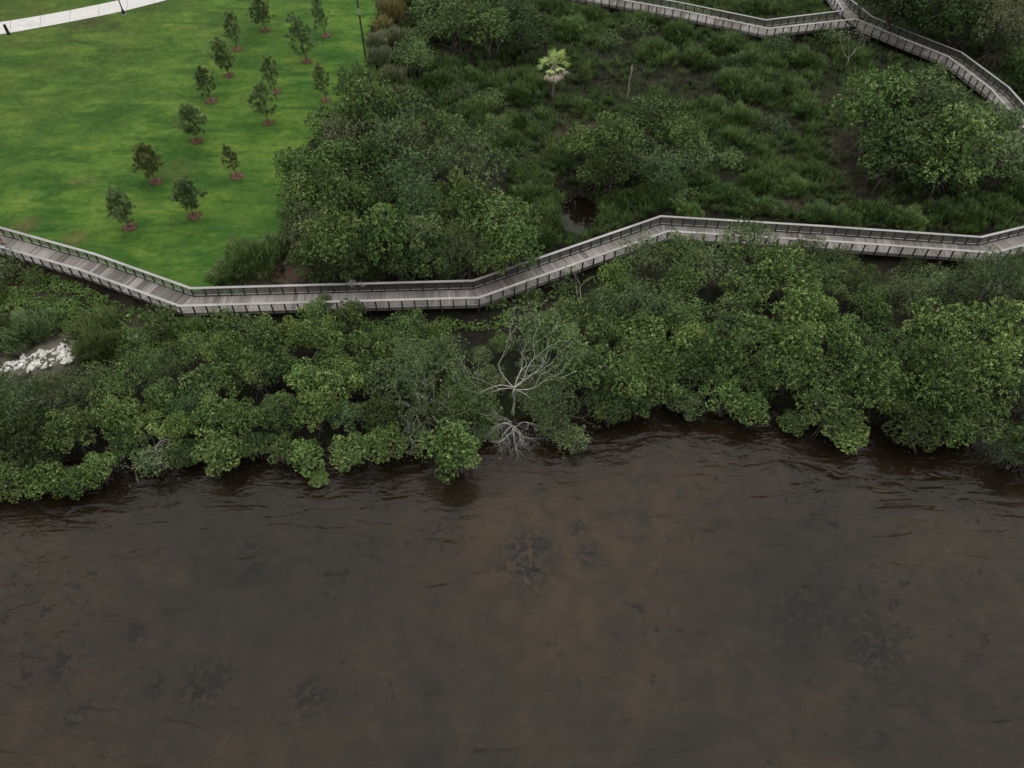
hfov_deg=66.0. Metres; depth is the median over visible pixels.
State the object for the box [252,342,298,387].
mangrove tree
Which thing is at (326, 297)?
mangrove tree
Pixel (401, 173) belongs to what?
broadleaf tree
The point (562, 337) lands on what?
mangrove tree
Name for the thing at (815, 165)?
fern clump
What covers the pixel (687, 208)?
fern clump
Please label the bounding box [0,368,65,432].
mangrove tree
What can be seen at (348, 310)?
mangrove tree
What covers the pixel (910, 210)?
fern clump
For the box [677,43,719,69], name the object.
fern clump
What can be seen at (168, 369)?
mangrove tree
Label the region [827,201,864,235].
fern clump
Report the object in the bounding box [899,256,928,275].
shrub
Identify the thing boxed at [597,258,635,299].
mangrove tree
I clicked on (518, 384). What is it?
bare tree
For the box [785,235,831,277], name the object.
mangrove tree
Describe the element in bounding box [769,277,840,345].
mangrove tree
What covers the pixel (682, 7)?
fern clump
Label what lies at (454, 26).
broadleaf tree
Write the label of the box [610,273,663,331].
mangrove tree
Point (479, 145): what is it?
broadleaf tree
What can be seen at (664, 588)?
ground
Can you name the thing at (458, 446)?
mangrove tree
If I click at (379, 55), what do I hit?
shrub
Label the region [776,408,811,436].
mangrove tree
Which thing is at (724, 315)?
mangrove tree
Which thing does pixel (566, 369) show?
mangrove tree
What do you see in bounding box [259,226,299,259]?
shrub
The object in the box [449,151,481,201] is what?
bare tree
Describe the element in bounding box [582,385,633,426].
mangrove tree
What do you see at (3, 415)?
mangrove tree
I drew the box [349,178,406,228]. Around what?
broadleaf tree
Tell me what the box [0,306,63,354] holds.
shrub
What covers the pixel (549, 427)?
mangrove tree
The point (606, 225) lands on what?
fern clump
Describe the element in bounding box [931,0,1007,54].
broadleaf tree
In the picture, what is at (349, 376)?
mangrove tree
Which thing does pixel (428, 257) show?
broadleaf tree
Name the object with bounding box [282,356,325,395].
mangrove tree
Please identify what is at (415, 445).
mangrove tree
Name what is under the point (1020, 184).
fern clump
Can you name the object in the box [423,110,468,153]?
broadleaf tree
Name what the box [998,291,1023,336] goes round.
mangrove tree
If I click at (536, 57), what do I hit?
fern clump
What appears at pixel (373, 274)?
shrub
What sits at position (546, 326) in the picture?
mangrove tree
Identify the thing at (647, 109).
broadleaf tree
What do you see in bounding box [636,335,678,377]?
mangrove tree
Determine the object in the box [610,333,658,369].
mangrove tree
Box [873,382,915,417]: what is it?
mangrove tree
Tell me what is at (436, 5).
broadleaf tree
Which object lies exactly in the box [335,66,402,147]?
broadleaf tree
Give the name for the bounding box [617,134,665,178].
broadleaf tree
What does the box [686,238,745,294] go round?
mangrove tree
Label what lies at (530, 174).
fern clump
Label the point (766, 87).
fern clump
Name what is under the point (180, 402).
mangrove tree
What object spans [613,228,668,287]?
mangrove tree
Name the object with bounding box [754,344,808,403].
mangrove tree
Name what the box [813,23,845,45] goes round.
fern clump
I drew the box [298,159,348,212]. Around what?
broadleaf tree
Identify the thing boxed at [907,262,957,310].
mangrove tree
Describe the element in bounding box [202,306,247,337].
shrub
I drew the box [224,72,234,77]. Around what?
mulch patch
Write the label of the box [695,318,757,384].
mangrove tree
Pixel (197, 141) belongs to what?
mulch patch
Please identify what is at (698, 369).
mangrove tree
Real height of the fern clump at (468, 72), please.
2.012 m
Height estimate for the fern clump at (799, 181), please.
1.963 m
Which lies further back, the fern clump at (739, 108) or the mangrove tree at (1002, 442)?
the fern clump at (739, 108)
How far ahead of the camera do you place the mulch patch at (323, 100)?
98.57 m
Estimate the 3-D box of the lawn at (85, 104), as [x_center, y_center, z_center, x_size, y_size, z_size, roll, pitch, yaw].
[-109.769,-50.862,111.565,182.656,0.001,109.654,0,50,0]
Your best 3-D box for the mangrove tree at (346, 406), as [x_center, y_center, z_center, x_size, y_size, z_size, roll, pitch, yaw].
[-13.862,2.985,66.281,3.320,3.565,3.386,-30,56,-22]
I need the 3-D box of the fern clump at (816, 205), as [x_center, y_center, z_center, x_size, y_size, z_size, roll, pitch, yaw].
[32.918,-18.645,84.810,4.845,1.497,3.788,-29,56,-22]
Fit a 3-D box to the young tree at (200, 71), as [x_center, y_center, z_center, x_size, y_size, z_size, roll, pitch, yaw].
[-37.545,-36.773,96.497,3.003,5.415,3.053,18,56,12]
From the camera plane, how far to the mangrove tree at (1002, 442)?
63.61 m
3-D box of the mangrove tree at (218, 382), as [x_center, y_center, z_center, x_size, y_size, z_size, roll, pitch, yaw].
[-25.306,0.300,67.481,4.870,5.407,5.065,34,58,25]
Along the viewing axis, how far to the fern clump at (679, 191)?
86.34 m
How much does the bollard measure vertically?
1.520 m
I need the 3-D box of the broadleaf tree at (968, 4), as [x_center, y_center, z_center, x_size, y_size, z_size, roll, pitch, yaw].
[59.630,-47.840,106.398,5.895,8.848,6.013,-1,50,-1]
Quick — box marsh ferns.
[378,0,1023,253]
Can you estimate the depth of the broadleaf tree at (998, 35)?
102.38 m
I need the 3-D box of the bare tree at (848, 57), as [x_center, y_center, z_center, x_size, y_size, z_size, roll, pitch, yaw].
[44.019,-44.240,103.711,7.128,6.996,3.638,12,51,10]
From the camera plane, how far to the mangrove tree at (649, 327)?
70.51 m
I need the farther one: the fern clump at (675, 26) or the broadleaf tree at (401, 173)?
the fern clump at (675, 26)
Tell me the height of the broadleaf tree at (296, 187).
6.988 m
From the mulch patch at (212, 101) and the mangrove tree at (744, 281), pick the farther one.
the mulch patch at (212, 101)
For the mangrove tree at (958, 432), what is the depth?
63.89 m
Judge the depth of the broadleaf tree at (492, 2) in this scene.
107.93 m
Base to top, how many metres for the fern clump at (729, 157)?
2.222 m
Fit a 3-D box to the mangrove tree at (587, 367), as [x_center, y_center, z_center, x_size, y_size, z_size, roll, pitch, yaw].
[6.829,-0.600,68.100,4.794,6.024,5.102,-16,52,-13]
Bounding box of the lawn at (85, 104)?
[0,0,377,291]
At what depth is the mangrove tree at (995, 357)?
64.36 m
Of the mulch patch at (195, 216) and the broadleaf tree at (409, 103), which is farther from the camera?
the broadleaf tree at (409, 103)
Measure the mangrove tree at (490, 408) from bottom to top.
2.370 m
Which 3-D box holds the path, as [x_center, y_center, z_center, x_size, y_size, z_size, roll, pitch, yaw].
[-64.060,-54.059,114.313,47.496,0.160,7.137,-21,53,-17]
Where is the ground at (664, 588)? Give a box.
[0,0,1023,767]
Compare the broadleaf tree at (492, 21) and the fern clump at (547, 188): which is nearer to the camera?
the fern clump at (547, 188)
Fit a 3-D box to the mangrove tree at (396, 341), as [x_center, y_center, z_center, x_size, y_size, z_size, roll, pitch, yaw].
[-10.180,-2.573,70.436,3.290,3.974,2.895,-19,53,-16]
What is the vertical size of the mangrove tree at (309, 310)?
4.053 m
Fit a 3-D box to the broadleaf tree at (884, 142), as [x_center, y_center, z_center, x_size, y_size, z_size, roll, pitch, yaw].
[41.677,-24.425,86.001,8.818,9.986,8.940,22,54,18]
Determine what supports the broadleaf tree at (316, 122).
on the ground at (664, 588)
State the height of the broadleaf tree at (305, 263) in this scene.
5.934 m
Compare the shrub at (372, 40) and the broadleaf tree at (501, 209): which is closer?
the broadleaf tree at (501, 209)
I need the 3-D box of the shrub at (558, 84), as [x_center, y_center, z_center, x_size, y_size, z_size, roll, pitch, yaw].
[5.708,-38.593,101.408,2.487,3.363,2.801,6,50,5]
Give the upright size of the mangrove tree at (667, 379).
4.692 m
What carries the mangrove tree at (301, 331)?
on the ground at (664, 588)
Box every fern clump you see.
[406,54,437,78]
[419,64,460,92]
[439,81,478,102]
[454,94,501,117]
[459,64,484,87]
[473,112,514,136]
[478,87,506,107]
[491,128,533,153]
[503,78,533,105]
[503,107,531,131]
[504,145,539,169]
[508,184,545,204]
[513,166,554,193]
[516,48,546,68]
[516,197,554,223]
[518,178,566,205]
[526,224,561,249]
[531,217,556,247]
[552,13,585,40]
[567,95,592,116]
[569,0,610,22]
[592,27,624,48]
[593,213,622,234]
[599,188,633,211]
[614,12,656,36]
[638,34,678,57]
[660,16,695,44]
[660,179,700,204]
[667,0,700,12]
[673,198,704,223]
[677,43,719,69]
[687,167,724,196]
[688,93,725,114]
[702,29,738,53]
[709,181,754,209]
[712,64,748,94]
[712,146,746,170]
[715,100,762,125]
[728,46,770,69]
[734,76,782,103]
[735,164,774,194]
[741,0,777,18]
[743,194,788,216]
[753,111,791,133]
[759,31,798,55]
[772,74,809,97]
[777,172,815,198]
[783,45,829,70]
[788,98,825,122]
[791,0,826,8]
[800,198,838,222]
[803,157,833,182]
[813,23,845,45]
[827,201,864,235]
[854,198,902,222]
[892,202,930,236]
[919,196,959,221]
[956,197,991,232]
[976,190,1023,220]
[998,177,1023,204]
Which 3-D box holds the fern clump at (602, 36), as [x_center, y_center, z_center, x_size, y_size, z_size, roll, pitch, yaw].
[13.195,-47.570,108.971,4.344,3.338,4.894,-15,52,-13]
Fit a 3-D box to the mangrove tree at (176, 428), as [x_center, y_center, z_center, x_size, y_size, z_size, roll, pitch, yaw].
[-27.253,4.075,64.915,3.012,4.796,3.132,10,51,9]
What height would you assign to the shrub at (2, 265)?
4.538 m
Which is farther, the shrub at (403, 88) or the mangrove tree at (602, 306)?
the shrub at (403, 88)
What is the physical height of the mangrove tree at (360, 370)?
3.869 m
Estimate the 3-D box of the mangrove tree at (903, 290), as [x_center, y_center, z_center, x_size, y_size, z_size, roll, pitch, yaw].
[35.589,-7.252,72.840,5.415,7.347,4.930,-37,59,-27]
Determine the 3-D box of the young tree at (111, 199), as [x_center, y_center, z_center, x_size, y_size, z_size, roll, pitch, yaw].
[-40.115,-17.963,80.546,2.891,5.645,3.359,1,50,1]
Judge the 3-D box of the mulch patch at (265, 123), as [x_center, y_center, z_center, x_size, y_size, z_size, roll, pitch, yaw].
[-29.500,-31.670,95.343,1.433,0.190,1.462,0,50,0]
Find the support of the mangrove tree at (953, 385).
on the ground at (664, 588)
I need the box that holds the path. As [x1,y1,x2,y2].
[0,0,164,33]
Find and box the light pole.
[356,0,366,59]
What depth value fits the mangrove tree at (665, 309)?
72.72 m
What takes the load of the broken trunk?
on the ground at (664, 588)
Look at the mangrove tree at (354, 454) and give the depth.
63.51 m
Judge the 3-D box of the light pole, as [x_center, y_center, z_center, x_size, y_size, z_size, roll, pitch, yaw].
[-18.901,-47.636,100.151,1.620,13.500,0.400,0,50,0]
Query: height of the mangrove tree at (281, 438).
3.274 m
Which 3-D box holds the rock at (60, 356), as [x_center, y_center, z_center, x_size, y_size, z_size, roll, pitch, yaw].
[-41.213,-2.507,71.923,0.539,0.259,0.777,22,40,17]
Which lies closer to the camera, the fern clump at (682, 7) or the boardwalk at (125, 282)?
the boardwalk at (125, 282)
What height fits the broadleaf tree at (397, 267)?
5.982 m
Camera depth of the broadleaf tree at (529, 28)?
103.30 m
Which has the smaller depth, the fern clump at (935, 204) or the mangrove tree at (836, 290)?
the mangrove tree at (836, 290)
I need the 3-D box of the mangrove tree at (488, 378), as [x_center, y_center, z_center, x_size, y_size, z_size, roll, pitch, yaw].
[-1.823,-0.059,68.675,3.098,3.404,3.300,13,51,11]
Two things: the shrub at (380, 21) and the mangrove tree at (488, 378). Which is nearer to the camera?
the mangrove tree at (488, 378)
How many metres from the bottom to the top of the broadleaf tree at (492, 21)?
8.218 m
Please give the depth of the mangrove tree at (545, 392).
65.59 m
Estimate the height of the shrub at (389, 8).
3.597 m
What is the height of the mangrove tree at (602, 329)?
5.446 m
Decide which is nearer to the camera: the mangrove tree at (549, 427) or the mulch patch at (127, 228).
the mangrove tree at (549, 427)
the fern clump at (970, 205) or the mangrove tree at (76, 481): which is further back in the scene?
the fern clump at (970, 205)
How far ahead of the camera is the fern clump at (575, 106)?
98.42 m
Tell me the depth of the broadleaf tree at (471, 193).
78.38 m
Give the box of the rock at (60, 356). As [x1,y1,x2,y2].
[56,354,63,359]
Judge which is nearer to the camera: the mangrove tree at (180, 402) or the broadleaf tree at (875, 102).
the mangrove tree at (180, 402)
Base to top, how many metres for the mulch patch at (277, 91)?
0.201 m
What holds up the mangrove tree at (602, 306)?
on the ground at (664, 588)
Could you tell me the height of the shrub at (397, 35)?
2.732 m
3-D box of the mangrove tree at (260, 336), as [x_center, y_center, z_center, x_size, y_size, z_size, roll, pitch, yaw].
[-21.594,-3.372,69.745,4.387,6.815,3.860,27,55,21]
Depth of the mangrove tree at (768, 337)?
70.01 m
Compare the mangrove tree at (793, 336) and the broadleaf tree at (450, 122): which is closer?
the mangrove tree at (793, 336)
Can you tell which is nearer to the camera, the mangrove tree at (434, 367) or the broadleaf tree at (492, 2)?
the mangrove tree at (434, 367)
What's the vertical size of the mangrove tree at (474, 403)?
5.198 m
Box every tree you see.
[0,365,26,425]
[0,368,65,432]
[0,402,15,459]
[0,404,52,466]
[0,451,12,473]
[0,458,45,502]
[19,433,68,472]
[21,460,70,503]
[31,366,92,419]
[38,405,98,458]
[54,465,97,499]
[69,359,125,404]
[76,450,119,489]
[86,374,136,415]
[90,395,143,442]
[103,184,137,226]
[105,428,150,463]
[110,343,163,392]
[120,429,187,486]
[124,400,168,442]
[127,443,173,478]
[130,142,164,180]
[140,375,184,417]
[145,341,197,388]
[154,410,198,445]
[164,389,204,429]
[165,437,201,468]
[167,175,208,214]
[173,102,208,139]
[177,356,243,403]
[178,327,217,371]
[188,388,235,434]
[190,423,246,476]
[192,65,216,100]
[200,330,254,384]
[207,35,236,74]
[218,396,265,437]
[221,143,240,174]
[223,10,239,47]
[228,345,274,399]
[230,430,267,461]
[244,0,275,28]
[244,311,293,369]
[246,79,279,121]
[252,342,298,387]
[252,389,304,433]
[259,55,278,90]
[259,429,299,464]
[272,143,318,195]
[273,315,316,358]
[274,169,329,213]
[275,195,316,244]
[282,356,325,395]
[283,200,328,247]
[284,11,320,59]
[284,235,332,283]
[285,436,324,477]
[290,384,342,435]
[295,296,334,326]
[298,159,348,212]
[298,201,362,288]
[303,101,368,152]
[304,314,353,354]
[308,134,359,177]
[308,466,328,487]
[309,0,332,34]
[311,61,333,98]
[311,340,349,376]
[313,164,382,243]
[314,352,369,402]
[315,291,333,307]
[320,113,368,174]
[324,237,375,292]
[325,398,366,434]
[328,430,369,472]
[332,61,377,113]
[333,297,371,334]
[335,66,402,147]
[346,130,406,191]
[346,354,378,388]
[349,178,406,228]
[349,321,395,370]
[354,393,402,432]
[355,201,409,276]
[361,355,411,406]
[361,418,410,463]
[366,105,434,185]
[372,242,422,288]
[373,147,437,214]
[382,337,414,365]
[383,87,441,147]
[383,324,461,399]
[385,306,427,352]
[388,34,439,76]
[388,371,458,438]
[392,208,452,269]
[392,421,433,457]
[395,171,443,244]
[397,405,441,465]
[406,0,462,33]
[406,19,446,45]
[408,336,456,383]
[409,237,456,280]
[417,140,470,186]
[417,417,482,483]
[421,318,454,349]
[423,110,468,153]
[424,392,475,427]
[426,268,612,458]
[427,207,468,243]
[428,117,516,208]
[428,167,488,234]
[430,0,484,57]
[438,221,492,288]
[440,365,478,401]
[447,197,497,253]
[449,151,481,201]
[452,0,509,26]
[453,380,499,422]
[462,186,540,263]
[463,2,517,63]
[465,414,503,443]
[469,230,521,283]
[470,344,493,368]
[472,400,503,423]
[474,362,505,396]
[480,409,548,463]
[485,330,514,357]
[491,0,540,43]
[491,215,544,276]
[507,10,553,60]
[508,379,543,410]
[514,352,561,389]
[519,307,572,358]
[523,390,555,418]
[531,372,584,420]
[531,403,571,440]
[537,47,570,98]
[545,323,593,366]
[545,358,586,391]
[550,296,594,332]
[550,423,590,455]
[556,122,605,173]
[561,342,621,397]
[564,256,595,314]
[575,155,615,191]
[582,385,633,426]
[585,311,624,353]
[586,282,626,331]
[587,141,634,197]
[590,109,647,170]
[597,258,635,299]
[601,351,652,404]
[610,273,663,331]
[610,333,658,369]
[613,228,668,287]
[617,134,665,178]
[618,309,666,348]
[618,387,654,420]
[622,94,685,150]
[633,143,689,193]
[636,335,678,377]
[639,363,685,406]
[645,285,689,324]
[654,228,708,274]
[655,110,708,166]
[659,261,707,304]
[659,295,705,338]
[664,387,705,421]
[667,135,715,177]
[667,319,718,363]
[667,344,720,388]
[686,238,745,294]
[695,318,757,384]
[698,373,747,417]
[704,292,760,334]
[712,216,782,277]
[718,263,779,317]
[728,384,770,429]
[732,352,781,399]
[734,309,787,356]
[751,241,819,306]
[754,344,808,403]
[765,319,826,377]
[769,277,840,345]
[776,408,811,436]
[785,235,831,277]
[793,380,869,439]
[799,259,856,305]
[799,354,851,406]
[812,309,864,365]
[817,245,859,278]
[822,415,870,454]
[824,22,875,66]
[826,62,917,164]
[833,345,910,417]
[837,259,885,304]
[838,77,879,105]
[840,323,897,373]
[845,281,894,334]
[853,0,906,23]
[855,108,942,191]
[869,0,928,43]
[872,265,930,327]
[873,320,920,366]
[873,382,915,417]
[881,402,949,455]
[884,58,968,140]
[886,364,937,409]
[888,89,968,174]
[894,0,965,46]
[895,334,957,392]
[899,100,1008,198]
[900,296,978,357]
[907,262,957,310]
[907,347,994,429]
[928,396,979,448]
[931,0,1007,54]
[933,276,979,321]
[937,0,985,52]
[942,248,1023,304]
[943,391,1015,446]
[946,334,1023,405]
[947,95,993,130]
[952,252,995,295]
[956,294,1023,366]
[957,129,1023,189]
[957,245,1023,327]
[967,99,1023,148]
[971,0,1023,70]
[975,13,1023,69]
[984,420,1023,467]
[985,245,1023,298]
[995,368,1023,417]
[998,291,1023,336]
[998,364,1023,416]
[1006,40,1023,86]
[1007,340,1023,372]
[1011,417,1023,470]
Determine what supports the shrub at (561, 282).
on the ground at (664, 588)
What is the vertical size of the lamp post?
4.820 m
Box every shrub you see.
[0,246,28,278]
[0,276,8,295]
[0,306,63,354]
[0,313,23,345]
[20,263,44,286]
[60,304,122,345]
[67,317,136,369]
[116,330,161,366]
[133,299,192,349]
[166,312,210,354]
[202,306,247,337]
[204,257,253,283]
[223,235,280,279]
[230,313,264,343]
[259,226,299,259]
[307,260,339,283]
[355,66,372,76]
[356,261,387,285]
[365,29,388,49]
[365,44,395,68]
[371,14,394,32]
[372,60,408,84]
[377,0,406,22]
[380,23,414,45]
[391,83,415,100]
[431,258,465,286]
[485,297,506,309]
[515,287,543,310]
[545,268,573,296]
[547,73,565,90]
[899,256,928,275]
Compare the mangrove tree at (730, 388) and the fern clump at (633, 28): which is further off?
the fern clump at (633, 28)
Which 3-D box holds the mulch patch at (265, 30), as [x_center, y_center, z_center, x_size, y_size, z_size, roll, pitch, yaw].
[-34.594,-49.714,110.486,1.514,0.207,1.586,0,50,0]
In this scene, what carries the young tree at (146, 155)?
on the lawn at (85, 104)
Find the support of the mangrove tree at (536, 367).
on the ground at (664, 588)
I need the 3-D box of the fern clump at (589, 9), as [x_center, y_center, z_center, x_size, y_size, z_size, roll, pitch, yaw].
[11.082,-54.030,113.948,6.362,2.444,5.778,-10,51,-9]
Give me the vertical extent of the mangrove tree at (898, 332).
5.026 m
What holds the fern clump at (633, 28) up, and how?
on the ground at (664, 588)
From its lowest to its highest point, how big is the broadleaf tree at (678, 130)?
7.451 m
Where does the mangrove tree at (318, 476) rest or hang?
on the ground at (664, 588)
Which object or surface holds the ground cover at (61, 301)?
on the ground at (664, 588)
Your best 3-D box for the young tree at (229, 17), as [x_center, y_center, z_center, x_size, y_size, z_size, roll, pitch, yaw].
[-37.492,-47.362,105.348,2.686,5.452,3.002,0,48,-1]
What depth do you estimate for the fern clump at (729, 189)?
86.37 m
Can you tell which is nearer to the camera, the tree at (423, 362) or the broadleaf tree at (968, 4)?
the tree at (423, 362)
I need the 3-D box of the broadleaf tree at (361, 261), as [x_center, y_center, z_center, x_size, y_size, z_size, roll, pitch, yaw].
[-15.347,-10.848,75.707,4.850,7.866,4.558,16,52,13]
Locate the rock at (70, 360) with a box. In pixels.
[66,357,73,362]
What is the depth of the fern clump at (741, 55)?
105.61 m
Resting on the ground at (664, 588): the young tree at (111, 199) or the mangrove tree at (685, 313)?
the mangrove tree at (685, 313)
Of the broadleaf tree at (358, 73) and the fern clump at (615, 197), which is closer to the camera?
the fern clump at (615, 197)
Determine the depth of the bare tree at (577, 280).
72.55 m
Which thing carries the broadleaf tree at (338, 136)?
on the ground at (664, 588)
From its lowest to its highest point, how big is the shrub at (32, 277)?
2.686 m
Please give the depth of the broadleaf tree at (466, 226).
77.45 m
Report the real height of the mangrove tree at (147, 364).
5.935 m
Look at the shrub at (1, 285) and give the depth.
76.87 m
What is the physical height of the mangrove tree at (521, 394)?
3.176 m
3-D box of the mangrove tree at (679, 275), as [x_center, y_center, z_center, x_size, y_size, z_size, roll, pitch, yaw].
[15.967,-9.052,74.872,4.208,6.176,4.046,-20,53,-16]
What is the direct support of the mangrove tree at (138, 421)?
on the ground at (664, 588)
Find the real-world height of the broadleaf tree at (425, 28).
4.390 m
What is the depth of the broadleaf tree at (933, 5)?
103.31 m
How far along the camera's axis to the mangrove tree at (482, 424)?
65.71 m
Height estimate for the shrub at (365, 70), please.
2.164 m
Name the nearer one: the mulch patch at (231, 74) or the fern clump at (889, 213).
the fern clump at (889, 213)
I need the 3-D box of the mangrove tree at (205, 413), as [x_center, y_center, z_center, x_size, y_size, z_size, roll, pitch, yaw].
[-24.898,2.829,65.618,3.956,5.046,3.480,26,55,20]
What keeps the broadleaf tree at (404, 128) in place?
on the ground at (664, 588)
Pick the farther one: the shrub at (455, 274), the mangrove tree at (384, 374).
the shrub at (455, 274)
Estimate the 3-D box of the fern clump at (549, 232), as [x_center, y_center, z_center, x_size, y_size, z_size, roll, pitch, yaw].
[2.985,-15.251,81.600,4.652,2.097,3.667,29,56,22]
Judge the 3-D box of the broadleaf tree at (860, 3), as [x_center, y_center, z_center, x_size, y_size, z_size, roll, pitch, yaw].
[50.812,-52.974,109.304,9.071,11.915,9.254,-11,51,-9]
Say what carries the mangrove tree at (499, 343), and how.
on the ground at (664, 588)
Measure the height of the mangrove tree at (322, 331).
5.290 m
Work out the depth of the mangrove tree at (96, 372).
66.94 m
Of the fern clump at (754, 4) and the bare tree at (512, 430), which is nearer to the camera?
the bare tree at (512, 430)
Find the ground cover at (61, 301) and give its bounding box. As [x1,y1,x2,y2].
[0,272,602,358]
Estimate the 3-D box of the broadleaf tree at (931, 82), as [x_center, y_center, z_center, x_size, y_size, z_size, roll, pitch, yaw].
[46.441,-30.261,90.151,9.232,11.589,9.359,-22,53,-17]
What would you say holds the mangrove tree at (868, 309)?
on the ground at (664, 588)
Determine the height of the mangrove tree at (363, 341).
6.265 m
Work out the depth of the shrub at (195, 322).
72.84 m
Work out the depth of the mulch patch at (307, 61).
104.72 m
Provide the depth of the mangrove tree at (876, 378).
64.56 m
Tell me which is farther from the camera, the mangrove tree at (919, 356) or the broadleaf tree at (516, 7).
the broadleaf tree at (516, 7)
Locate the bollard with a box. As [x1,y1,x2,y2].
[3,24,10,34]
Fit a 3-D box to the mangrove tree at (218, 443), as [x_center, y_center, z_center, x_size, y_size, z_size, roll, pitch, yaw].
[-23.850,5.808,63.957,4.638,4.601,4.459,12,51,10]
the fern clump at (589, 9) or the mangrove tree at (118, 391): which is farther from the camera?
the fern clump at (589, 9)
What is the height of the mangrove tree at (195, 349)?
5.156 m
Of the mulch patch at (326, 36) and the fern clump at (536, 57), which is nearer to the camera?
the fern clump at (536, 57)
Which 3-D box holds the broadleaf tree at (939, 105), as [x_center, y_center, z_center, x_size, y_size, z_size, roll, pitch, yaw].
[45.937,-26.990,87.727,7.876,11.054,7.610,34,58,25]
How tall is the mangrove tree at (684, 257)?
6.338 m
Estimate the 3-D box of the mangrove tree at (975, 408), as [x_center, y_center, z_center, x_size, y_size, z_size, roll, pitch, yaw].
[38.344,3.203,65.454,5.554,5.504,5.445,18,52,15]
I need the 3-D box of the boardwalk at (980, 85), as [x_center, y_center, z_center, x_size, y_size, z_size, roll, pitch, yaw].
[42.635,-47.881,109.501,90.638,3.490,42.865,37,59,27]
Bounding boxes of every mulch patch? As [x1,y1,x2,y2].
[121,222,137,231]
[148,177,162,185]
[186,211,200,219]
[190,137,203,143]
[204,97,216,104]
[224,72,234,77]
[229,171,243,179]
[232,46,242,51]
[260,27,269,31]
[262,119,273,125]
[271,88,280,93]
[301,58,310,63]
[321,33,331,38]
[321,97,330,102]
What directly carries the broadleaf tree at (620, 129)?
on the ground at (664, 588)
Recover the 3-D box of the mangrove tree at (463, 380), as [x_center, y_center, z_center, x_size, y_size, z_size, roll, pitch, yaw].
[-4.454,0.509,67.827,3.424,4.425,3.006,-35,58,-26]
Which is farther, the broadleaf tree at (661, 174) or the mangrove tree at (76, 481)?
the broadleaf tree at (661, 174)
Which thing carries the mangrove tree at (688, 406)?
on the ground at (664, 588)
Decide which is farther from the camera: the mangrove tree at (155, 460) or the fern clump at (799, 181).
the fern clump at (799, 181)
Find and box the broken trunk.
[626,64,632,100]
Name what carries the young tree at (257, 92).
on the lawn at (85, 104)
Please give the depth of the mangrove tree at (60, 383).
65.32 m
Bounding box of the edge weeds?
[5,0,392,296]
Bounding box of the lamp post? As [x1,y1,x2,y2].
[118,0,125,15]
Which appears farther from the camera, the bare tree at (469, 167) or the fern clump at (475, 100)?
the fern clump at (475, 100)
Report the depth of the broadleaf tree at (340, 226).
73.76 m
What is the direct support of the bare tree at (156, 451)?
on the ground at (664, 588)
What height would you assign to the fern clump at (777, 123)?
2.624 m
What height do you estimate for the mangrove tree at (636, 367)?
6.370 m
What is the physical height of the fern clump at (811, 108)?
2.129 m
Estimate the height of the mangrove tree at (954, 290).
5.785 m
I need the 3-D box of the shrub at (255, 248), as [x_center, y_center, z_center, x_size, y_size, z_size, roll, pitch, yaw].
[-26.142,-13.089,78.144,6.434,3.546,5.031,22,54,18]
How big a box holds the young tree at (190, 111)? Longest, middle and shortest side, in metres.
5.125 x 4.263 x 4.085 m
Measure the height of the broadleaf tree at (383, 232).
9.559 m
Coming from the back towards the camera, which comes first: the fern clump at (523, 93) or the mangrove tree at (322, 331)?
the fern clump at (523, 93)
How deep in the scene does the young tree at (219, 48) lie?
99.85 m
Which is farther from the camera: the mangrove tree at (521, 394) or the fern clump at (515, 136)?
the fern clump at (515, 136)
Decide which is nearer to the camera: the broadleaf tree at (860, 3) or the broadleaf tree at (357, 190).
the broadleaf tree at (357, 190)
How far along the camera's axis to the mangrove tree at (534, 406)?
66.68 m
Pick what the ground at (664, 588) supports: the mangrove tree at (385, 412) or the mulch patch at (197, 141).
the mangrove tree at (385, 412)
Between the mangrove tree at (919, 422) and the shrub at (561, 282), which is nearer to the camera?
the mangrove tree at (919, 422)
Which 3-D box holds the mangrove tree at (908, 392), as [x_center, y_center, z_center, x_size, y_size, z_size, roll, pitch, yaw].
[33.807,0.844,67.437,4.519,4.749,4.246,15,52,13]
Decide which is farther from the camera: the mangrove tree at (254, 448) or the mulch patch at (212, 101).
the mulch patch at (212, 101)
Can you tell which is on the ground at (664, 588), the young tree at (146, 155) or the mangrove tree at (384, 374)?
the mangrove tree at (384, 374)
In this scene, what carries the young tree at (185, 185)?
on the lawn at (85, 104)
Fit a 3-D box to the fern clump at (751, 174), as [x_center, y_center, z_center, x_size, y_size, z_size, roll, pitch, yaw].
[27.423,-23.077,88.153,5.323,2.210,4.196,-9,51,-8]
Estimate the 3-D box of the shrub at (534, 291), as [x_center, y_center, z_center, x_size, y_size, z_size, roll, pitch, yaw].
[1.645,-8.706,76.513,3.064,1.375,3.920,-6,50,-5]
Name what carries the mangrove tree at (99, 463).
on the ground at (664, 588)
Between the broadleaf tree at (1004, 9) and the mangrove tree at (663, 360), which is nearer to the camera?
the mangrove tree at (663, 360)
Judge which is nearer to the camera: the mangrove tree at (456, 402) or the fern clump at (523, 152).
the mangrove tree at (456, 402)
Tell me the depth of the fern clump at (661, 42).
107.43 m
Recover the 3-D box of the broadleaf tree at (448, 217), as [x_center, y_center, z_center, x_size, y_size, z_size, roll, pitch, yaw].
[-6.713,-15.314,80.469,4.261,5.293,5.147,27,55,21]
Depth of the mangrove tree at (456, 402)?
65.54 m
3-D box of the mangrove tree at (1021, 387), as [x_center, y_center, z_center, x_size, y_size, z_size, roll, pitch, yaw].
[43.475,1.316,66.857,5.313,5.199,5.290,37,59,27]
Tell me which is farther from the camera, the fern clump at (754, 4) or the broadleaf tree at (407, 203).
the fern clump at (754, 4)
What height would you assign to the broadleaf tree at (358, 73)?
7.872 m
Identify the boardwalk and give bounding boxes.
[0,215,1023,318]
[569,0,1023,144]

